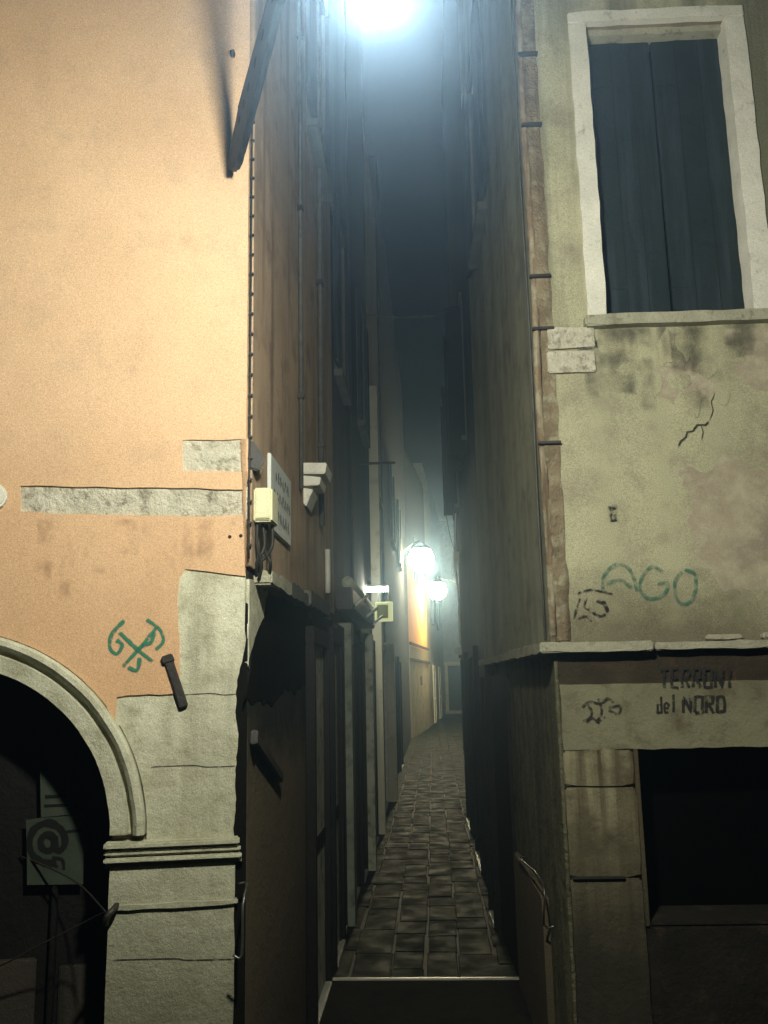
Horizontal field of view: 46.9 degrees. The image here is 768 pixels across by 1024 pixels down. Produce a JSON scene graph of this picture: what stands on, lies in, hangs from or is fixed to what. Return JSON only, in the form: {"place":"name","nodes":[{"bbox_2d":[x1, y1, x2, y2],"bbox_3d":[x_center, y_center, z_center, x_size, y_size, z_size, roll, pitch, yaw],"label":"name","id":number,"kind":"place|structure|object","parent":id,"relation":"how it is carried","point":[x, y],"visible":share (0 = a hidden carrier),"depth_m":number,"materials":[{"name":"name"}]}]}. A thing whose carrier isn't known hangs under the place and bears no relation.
{"place":"outdoors","nodes":[
{"label":"outdoors","id":0,"kind":"place"},
{"bbox_2d":[361,0,452,520],"label":"sky","id":1,"kind":"structure","parent":0,"point":[402,51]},
{"bbox_2d":[348,715,496,976],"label":"ground","id":2,"kind":"structure","parent":0,"point":[426,949],"depth_m":6.86,"materials":[{"name":"black stone"}]},
{"bbox_2d":[0,0,345,1023],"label":"corner building","id":3,"kind":"structure","parent":2,"relation":"on","point":[126,200],"depth_m":3.45,"materials":[{"name":"orange paint"}]},
{"bbox_2d":[0,485,7,507],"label":"wall boss","id":4,"kind":"object","parent":3,"relation":"attached to","point":[3,496],"depth_m":3.26,"materials":[{"name":"white stone"}]},
{"bbox_2d":[0,674,111,1023],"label":"door","id":5,"kind":"structure","parent":3,"relation":"in","point":[62,980],"depth_m":3.34,"materials":[{"name":"black wood"}]},
{"bbox_2d":[26,770,83,884],"bbox_3d":[-1.238,1.189,3.342,0.216,0.414,0.006,0,-11,-8],"label":"door sign","id":6,"kind":"object","parent":5,"relation":"attached to","point":[56,843],"visible":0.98,"depth_m":3.33,"materials":[{"name":"grey metal"}]},
{"bbox_2d":[0,855,118,966],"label":"iron hook","id":7,"kind":"object","parent":3,"relation":"attached to","point":[111,911],"visible":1,"depth_m":3.13,"materials":[{"name":"grey metal"}]},
{"bbox_2d":[161,653,187,707],"bbox_3d":[-0.766,0.617,3.241,0.099,0.198,0.028,0,-11,-8],"label":"wall anchor","id":8,"kind":"object","parent":3,"relation":"attached to","point":[168,660],"depth_m":3.23,"materials":[{"name":"metal"}]},
{"bbox_2d":[230,49,234,57],"bbox_3d":[-0.637,-1.931,3.735,0.023,0.040,0.064,0,-11,-6],"label":"wall hook","id":9,"kind":"object","parent":3,"relation":"attached to","point":[232,52],"depth_m":3.71,"materials":[{"name":"metal"}]},
{"bbox_2d":[232,881,247,959],"bbox_3d":[-0.492,1.403,3.048,0.039,0.235,0.090,-2,-11,3],"label":"bent rod","id":10,"kind":"object","parent":3,"relation":"attached to","point":[242,922],"visible":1,"depth_m":3.01,"materials":[{"name":"metal"}]},
{"bbox_2d":[247,121,254,558],"bbox_3d":[-0.530,-0.760,3.538,0.018,1.910,0.015,0,-11,-8],"label":"corner cable","id":11,"kind":"object","parent":3,"relation":"attached to","point":[251,313],"visible":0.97,"depth_m":3.52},
{"bbox_2d":[240,441,263,475],"bbox_3d":[-0.519,-0.210,3.496,0.094,0.120,0.105,0,-11,-8],"label":"corner bracket","id":12,"kind":"object","parent":3,"relation":"attached to","point":[256,463],"visible":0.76,"depth_m":3.45,"materials":[{"name":"metal"}]},
{"bbox_2d":[254,488,277,579],"bbox_3d":[-0.471,0.094,3.504,0.084,0.356,0.170,-2,-11,3],"label":"junction box","id":13,"kind":"object","parent":3,"relation":"attached to","point":[265,508],"visible":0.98,"depth_m":3.45,"materials":[{"name":"beige plastic"}]},
{"bbox_2d":[250,730,283,781],"bbox_3d":[-0.465,0.993,3.575,0.030,0.255,0.636,-2,-11,3],"label":"wall anchor","id":14,"kind":"object","parent":3,"relation":"attached to","point":[258,744],"depth_m":3.49,"materials":[{"name":"metal"}]},
{"bbox_2d":[267,453,290,546],"bbox_3d":[-0.475,-0.042,4.038,0.025,0.326,0.557,-2,-11,3],"label":"street plaque","id":15,"kind":"object","parent":3,"relation":"attached to","point":[278,482],"visible":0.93,"depth_m":4.03,"materials":[{"name":"grey"}]},
{"bbox_2d":[297,0,303,489],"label":"wall conduit","id":16,"kind":"object","parent":3,"relation":"attached to","point":[300,208],"depth_m":4.94,"materials":[{"name":"metal"}]},
{"bbox_2d":[228,0,405,171],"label":"street lamp","id":17,"kind":"object","parent":3,"relation":"attached to","point":[257,70],"visible":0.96,"depth_m":2.97,"materials":[{"name":"black"}]},
{"bbox_2d":[304,463,331,512],"bbox_3d":[-0.394,-0.133,5.015,0.172,0.242,0.270,-2,-11,3],"label":"stone corbel","id":18,"kind":"object","parent":3,"relation":"attached to","point":[317,477],"visible":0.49,"depth_m":4.90,"materials":[{"name":"white stone"}]},
{"bbox_2d":[305,626,332,1023],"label":"door","id":19,"kind":"structure","parent":3,"relation":"in","point":[319,939],"depth_m":4.94,"materials":[{"name":"black wood"}]},
{"bbox_2d":[305,0,334,213],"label":"window","id":20,"kind":"structure","parent":3,"relation":"in","point":[323,147],"depth_m":6.27,"materials":[{"name":"black glass"}]},
{"bbox_2d":[316,0,324,525],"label":"wall conduit","id":21,"kind":"object","parent":3,"relation":"attached to","point":[320,286],"depth_m":5.78,"materials":[{"name":"metal"}]},
{"bbox_2d":[325,549,330,592],"bbox_3d":[-0.359,0.378,5.656,0.033,0.280,0.033,3,-11,-19],"label":"pipe stub","id":22,"kind":"object","parent":3,"relation":"attached to","point":[327,574],"visible":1,"depth_m":5.64,"materials":[{"name":"grey metal"}]},
{"bbox_2d":[326,627,345,970],"bbox_3d":[-0.317,1.840,5.908,0.057,2.100,0.637,-2,-11,3],"label":"door","id":23,"kind":"structure","parent":3,"relation":"in","point":[336,636],"depth_m":5.85,"materials":[{"name":"black wood"}]},
{"bbox_2d":[328,0,360,940],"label":"alley building","id":24,"kind":"structure","parent":2,"relation":"on","point":[341,340],"depth_m":7.22,"materials":[{"name":"brown paint"}]},
{"bbox_2d":[333,624,347,940],"bbox_3d":[-0.316,1.895,6.336,0.057,2.150,0.460,-2,-11,3],"label":"door","id":25,"kind":"structure","parent":24,"relation":"in","point":[337,626],"depth_m":6.23,"materials":[{"name":"black wood"}]},
{"bbox_2d":[333,193,351,406],"bbox_3d":[-0.359,-1.775,7.591,0.073,1.550,1.240,-2,-11,3],"label":"window","id":26,"kind":"structure","parent":24,"relation":"in","point":[341,262],"depth_m":7.39,"materials":[{"name":"black glass"}]},
{"bbox_2d":[353,633,360,899],"bbox_3d":[-0.264,2.085,7.342,0.058,2.150,0.810,-2,-11,3],"label":"door","id":27,"kind":"structure","parent":24,"relation":"in","point":[354,636],"depth_m":7.65,"materials":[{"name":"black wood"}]},
{"bbox_2d":[344,0,378,884],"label":"alley building","id":28,"kind":"structure","parent":2,"relation":"on","point":[359,413],"depth_m":9.16,"materials":[{"name":"grey paint"}]},
{"bbox_2d":[336,576,383,628],"bbox_3d":[-0.172,0.821,7.703,0.229,0.244,2.600,-2,-11,3],"label":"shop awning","id":29,"kind":"object","parent":28,"relation":"attached to","point":[354,603],"visible":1,"depth_m":6.75,"materials":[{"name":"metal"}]},
{"bbox_2d":[355,630,368,884],"bbox_3d":[-0.202,2.213,8.155,0.057,2.200,0.560,-2,-11,3],"label":"door","id":30,"kind":"structure","parent":28,"relation":"in","point":[363,808],"depth_m":8.06,"materials":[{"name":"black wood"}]},
{"bbox_2d":[355,282,369,447],"bbox_3d":[-0.234,-1.574,9.737,0.074,1.550,1.440,-2,-11,3],"label":"window","id":31,"kind":"structure","parent":28,"relation":"in","point":[362,346],"depth_m":9.41,"materials":[{"name":"black glass"}]},
{"bbox_2d":[373,640,378,843],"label":"door","id":32,"kind":"structure","parent":28,"relation":"in","point":[373,640],"depth_m":10.01,"materials":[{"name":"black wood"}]},
{"bbox_2d":[365,584,387,591],"bbox_3d":[-0.116,0.823,9.568,0.321,0.076,0.052,-2,-11,3],"label":"tube lamp","id":33,"kind":"object","parent":28,"relation":"attached to","point":[380,587],"visible":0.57,"depth_m":9.54,"materials":[{"name":"white"}]},
{"bbox_2d":[375,588,392,621],"bbox_3d":[-0.001,0.986,9.525,0.189,0.378,0.064,-2,-11,3],"label":"shop sign","id":34,"kind":"object","parent":33,"relation":"hanging from","point":[385,609],"visible":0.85,"depth_m":9.48,"materials":[{"name":"yellow"}]},
{"bbox_2d":[359,461,394,464],"bbox_3d":[-0.105,-0.509,9.274,0.447,0.028,0.028,-2,-11,3],"label":"iron tie bar","id":35,"kind":"object","parent":28,"relation":"attached to","point":[373,463],"visible":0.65,"depth_m":9.26,"materials":[{"name":"grey metal"}]},
{"bbox_2d":[363,120,397,833],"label":"alley building","id":36,"kind":"structure","parent":2,"relation":"on","point":[386,728],"depth_m":12.29,"materials":[{"name":"paint"}]},
{"bbox_2d":[378,428,382,508],"bbox_3d":[-0.090,-0.883,12.860,0.074,1.550,0.900,-2,-11,3],"label":"window","id":37,"kind":"structure","parent":36,"relation":"in","point":[381,505],"depth_m":13.09,"materials":[{"name":"black glass"}]},
{"bbox_2d":[383,644,388,810],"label":"door","id":38,"kind":"structure","parent":36,"relation":"in","point":[384,647],"depth_m":12.85,"materials":[{"name":"brown wood"}]},
{"bbox_2d":[368,156,410,771],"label":"alley building","id":39,"kind":"structure","parent":2,"relation":"on","point":[394,558],"depth_m":17.83,"materials":[{"name":"grey paint"}]},
{"bbox_2d":[389,464,396,550],"bbox_3d":[0.168,-0.098,17.029,0.070,1.550,1.640,-2,-11,3],"label":"window","id":40,"kind":"structure","parent":39,"relation":"in","point":[391,479],"depth_m":16.58,"materials":[{"name":"black glass"}]},
{"bbox_2d":[395,673,397,771],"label":"door","id":41,"kind":"structure","parent":39,"relation":"in","point":[395,673],"depth_m":15.42,"materials":[{"name":"black wood"}]},
{"bbox_2d":[397,499,402,571],"bbox_3d":[0.361,0.549,20.463,0.070,1.550,1.640,-2,-11,3],"label":"window","id":42,"kind":"structure","parent":39,"relation":"in","point":[399,525],"depth_m":20.00,"materials":[{"name":"grey glass"}]},
{"bbox_2d":[397,657,403,770],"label":"door","id":43,"kind":"structure","parent":39,"relation":"in","point":[399,675],"depth_m":17.43,"materials":[{"name":"black wood"}]},
{"bbox_2d":[402,540,433,571],"bbox_3d":[0.921,1.132,23.143,0.762,0.846,0.656,6,-13,-33],"label":"street lamp","id":44,"kind":"object","parent":39,"relation":"attached to","point":[420,558],"visible":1,"depth_m":22.95,"materials":[{"name":"beige glass"}]},
{"bbox_2d":[404,447,430,738],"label":"alley building","id":45,"kind":"structure","parent":2,"relation":"on","point":[419,662],"depth_m":29.56,"materials":[{"name":"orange paint"}]},
{"bbox_2d":[413,537,419,584],"bbox_3d":[1.090,1.647,30.088,0.070,1.550,1.640,-3,-11,8],"label":"window","id":46,"kind":"structure","parent":45,"relation":"in","point":[416,573],"depth_m":30.18,"materials":[{"name":"white glass"}]},
{"bbox_2d":[319,977,533,1023],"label":"threshold slab","id":47,"kind":"structure","parent":2,"relation":"on","point":[425,1000],"depth_m":4.81,"materials":[{"name":"stone"}]},
{"bbox_2d":[412,463,444,725],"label":"alley building","id":48,"kind":"structure","parent":2,"relation":"on","point":[434,623],"depth_m":38.13,"materials":[{"name":"grey paint"}]},
{"bbox_2d":[430,596,434,625],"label":"window","id":49,"kind":"structure","parent":48,"relation":"in","point":[432,600],"depth_m":37.24,"materials":[{"name":"grey glass"}]},
{"bbox_2d":[432,665,436,722],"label":"door","id":50,"kind":"structure","parent":48,"relation":"in","point":[434,671],"depth_m":36.31,"materials":[{"name":"brown paint"}]},
{"bbox_2d":[436,600,439,630],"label":"window","id":51,"kind":"structure","parent":48,"relation":"in","point":[437,601],"depth_m":41.15,"materials":[{"name":"grey glass"}]},
{"bbox_2d":[438,666,441,718],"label":"door","id":52,"kind":"structure","parent":48,"relation":"in","point":[439,668],"depth_m":40.16,"materials":[{"name":"black wood"}]},
{"bbox_2d":[439,520,461,713],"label":"alley building","id":53,"kind":"structure","parent":2,"relation":"on","point":[452,676],"depth_m":46.00,"materials":[{"name":"grey paint"}]},
{"bbox_2d":[444,662,461,710],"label":"door","id":54,"kind":"structure","parent":53,"relation":"in","point":[452,669],"depth_m":45.38,"materials":[{"name":"black wood"}]},
{"bbox_2d":[453,520,463,753],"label":"alley building","id":55,"kind":"structure","parent":2,"relation":"on","point":[460,659],"depth_m":20.69,"materials":[{"name":"grey paint"}]},
{"bbox_2d":[453,520,457,550],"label":"window","id":56,"kind":"structure","parent":55,"relation":"in","point":[453,520],"depth_m":15.74,"materials":[{"name":"grey glass"}]},
{"bbox_2d":[460,659,463,753],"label":"door","id":57,"kind":"structure","parent":55,"relation":"in","point":[460,659],"depth_m":20.87,"materials":[{"name":"black wood"}]},
{"bbox_2d":[440,0,486,875],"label":"alley building","id":58,"kind":"structure","parent":2,"relation":"on","point":[460,498],"depth_m":9.31,"materials":[{"name":"grey paint"}]},
{"bbox_2d":[443,495,460,643],"bbox_3d":[0.906,0.382,11.909,0.184,2.751,0.068,-2,-11,3],"label":"wall conduit","id":59,"kind":"object","parent":58,"relation":"attached to","point":[456,556],"depth_m":11.82,"materials":[{"name":"grey metal"}]},
{"bbox_2d":[453,472,459,519],"bbox_3d":[0.961,-0.781,12.170,0.074,1.650,0.900,-2,-11,3],"label":"window","id":60,"kind":"structure","parent":58,"relation":"in","point":[457,505],"depth_m":11.67,"materials":[{"name":"grey glass"}]},
{"bbox_2d":[455,647,461,657],"bbox_3d":[1.026,1.909,12.016,0.125,0.145,0.090,-2,-11,3],"label":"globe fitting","id":61,"kind":"object","parent":58,"relation":"attached to","point":[458,650],"visible":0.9,"depth_m":11.99,"materials":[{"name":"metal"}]},
{"bbox_2d":[458,291,467,460],"bbox_3d":[0.826,-1.459,9.656,0.074,1.650,0.900,-2,-11,3],"label":"window","id":62,"kind":"structure","parent":58,"relation":"in","point":[463,437],"depth_m":9.26,"materials":[{"name":"black glass"}]},
{"bbox_2d":[461,652,474,833],"bbox_3d":[1.010,2.763,10.786,0.059,2.050,1.060,-2,-11,3],"label":"door","id":63,"kind":"structure","parent":58,"relation":"in","point":[464,657],"depth_m":10.38,"materials":[{"name":"black wood"}]},
{"bbox_2d":[468,646,486,875],"bbox_3d":[0.899,2.355,8.627,0.055,2.050,1.060,-2,-11,3],"label":"door","id":64,"kind":"structure","parent":58,"relation":"in","point":[473,667],"depth_m":8.24,"materials":[{"name":"brown paint"}]},
{"bbox_2d":[457,0,767,1023],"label":"corner building","id":65,"kind":"structure","parent":2,"relation":"on","point":[625,744],"depth_m":4.00,"materials":[{"name":"grey paint"}]},
{"bbox_2d":[460,0,487,277],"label":"window","id":66,"kind":"structure","parent":65,"relation":"in","point":[472,116],"depth_m":6.44,"materials":[{"name":"black glass"}]},
{"bbox_2d":[479,665,501,930],"bbox_3d":[0.787,2.077,6.612,0.055,1.850,0.510,-1,-11,1],"label":"door","id":67,"kind":"structure","parent":65,"relation":"in","point":[487,733],"depth_m":6.47,"materials":[{"name":"brown paint"}]},
{"bbox_2d":[491,675,518,976],"bbox_3d":[0.786,1.946,5.746,0.022,1.746,0.900,-1,-11,1],"label":"side door","id":68,"kind":"structure","parent":65,"relation":"in","point":[500,683],"depth_m":5.62,"materials":[{"name":"black wood"}]},
{"bbox_2d":[510,0,546,640],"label":"corner wire","id":69,"kind":"object","parent":65,"relation":"attached to","point":[534,439],"visible":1,"depth_m":4.17,"materials":[{"name":"grey metal"}]},
{"bbox_2d":[518,856,553,928],"bbox_3d":[0.753,1.845,4.398,0.073,0.214,1.004,-1,-11,1],"label":"bent rod","id":70,"kind":"object","parent":65,"relation":"attached to","point":[538,876],"visible":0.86,"depth_m":3.98,"materials":[{"name":"metal"}]},
{"bbox_2d":[515,0,560,641],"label":"downpipe","id":71,"kind":"object","parent":65,"relation":"attached to","point":[537,328],"visible":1,"depth_m":4.05,"materials":[{"name":"metal"}]},
{"bbox_2d":[567,5,767,328],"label":"window","id":72,"kind":"structure","parent":65,"relation":"in","point":[672,197],"depth_m":4.26,"materials":[{"name":"black wood"}]},
{"bbox_3d":[4.533,3.408,33.500,3.910,9.300,18.500,-2,-11,3],"label":"alley building","id":73,"kind":"object","parent":2,"relation":"on","visible":0},
{"bbox_2d":[428,576,456,599],"bbox_3d":[2.186,2.733,31.975,1.176,0.847,0.660,-2,-11,3],"label":"street lamp","id":74,"kind":"object","parent":73,"relation":"attached to","point":[437,589],"visible":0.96,"depth_m":31.77,"materials":[{"name":"beige glass"}]},
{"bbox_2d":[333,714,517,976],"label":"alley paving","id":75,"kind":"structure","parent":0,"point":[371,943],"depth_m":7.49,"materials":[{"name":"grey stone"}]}
]}

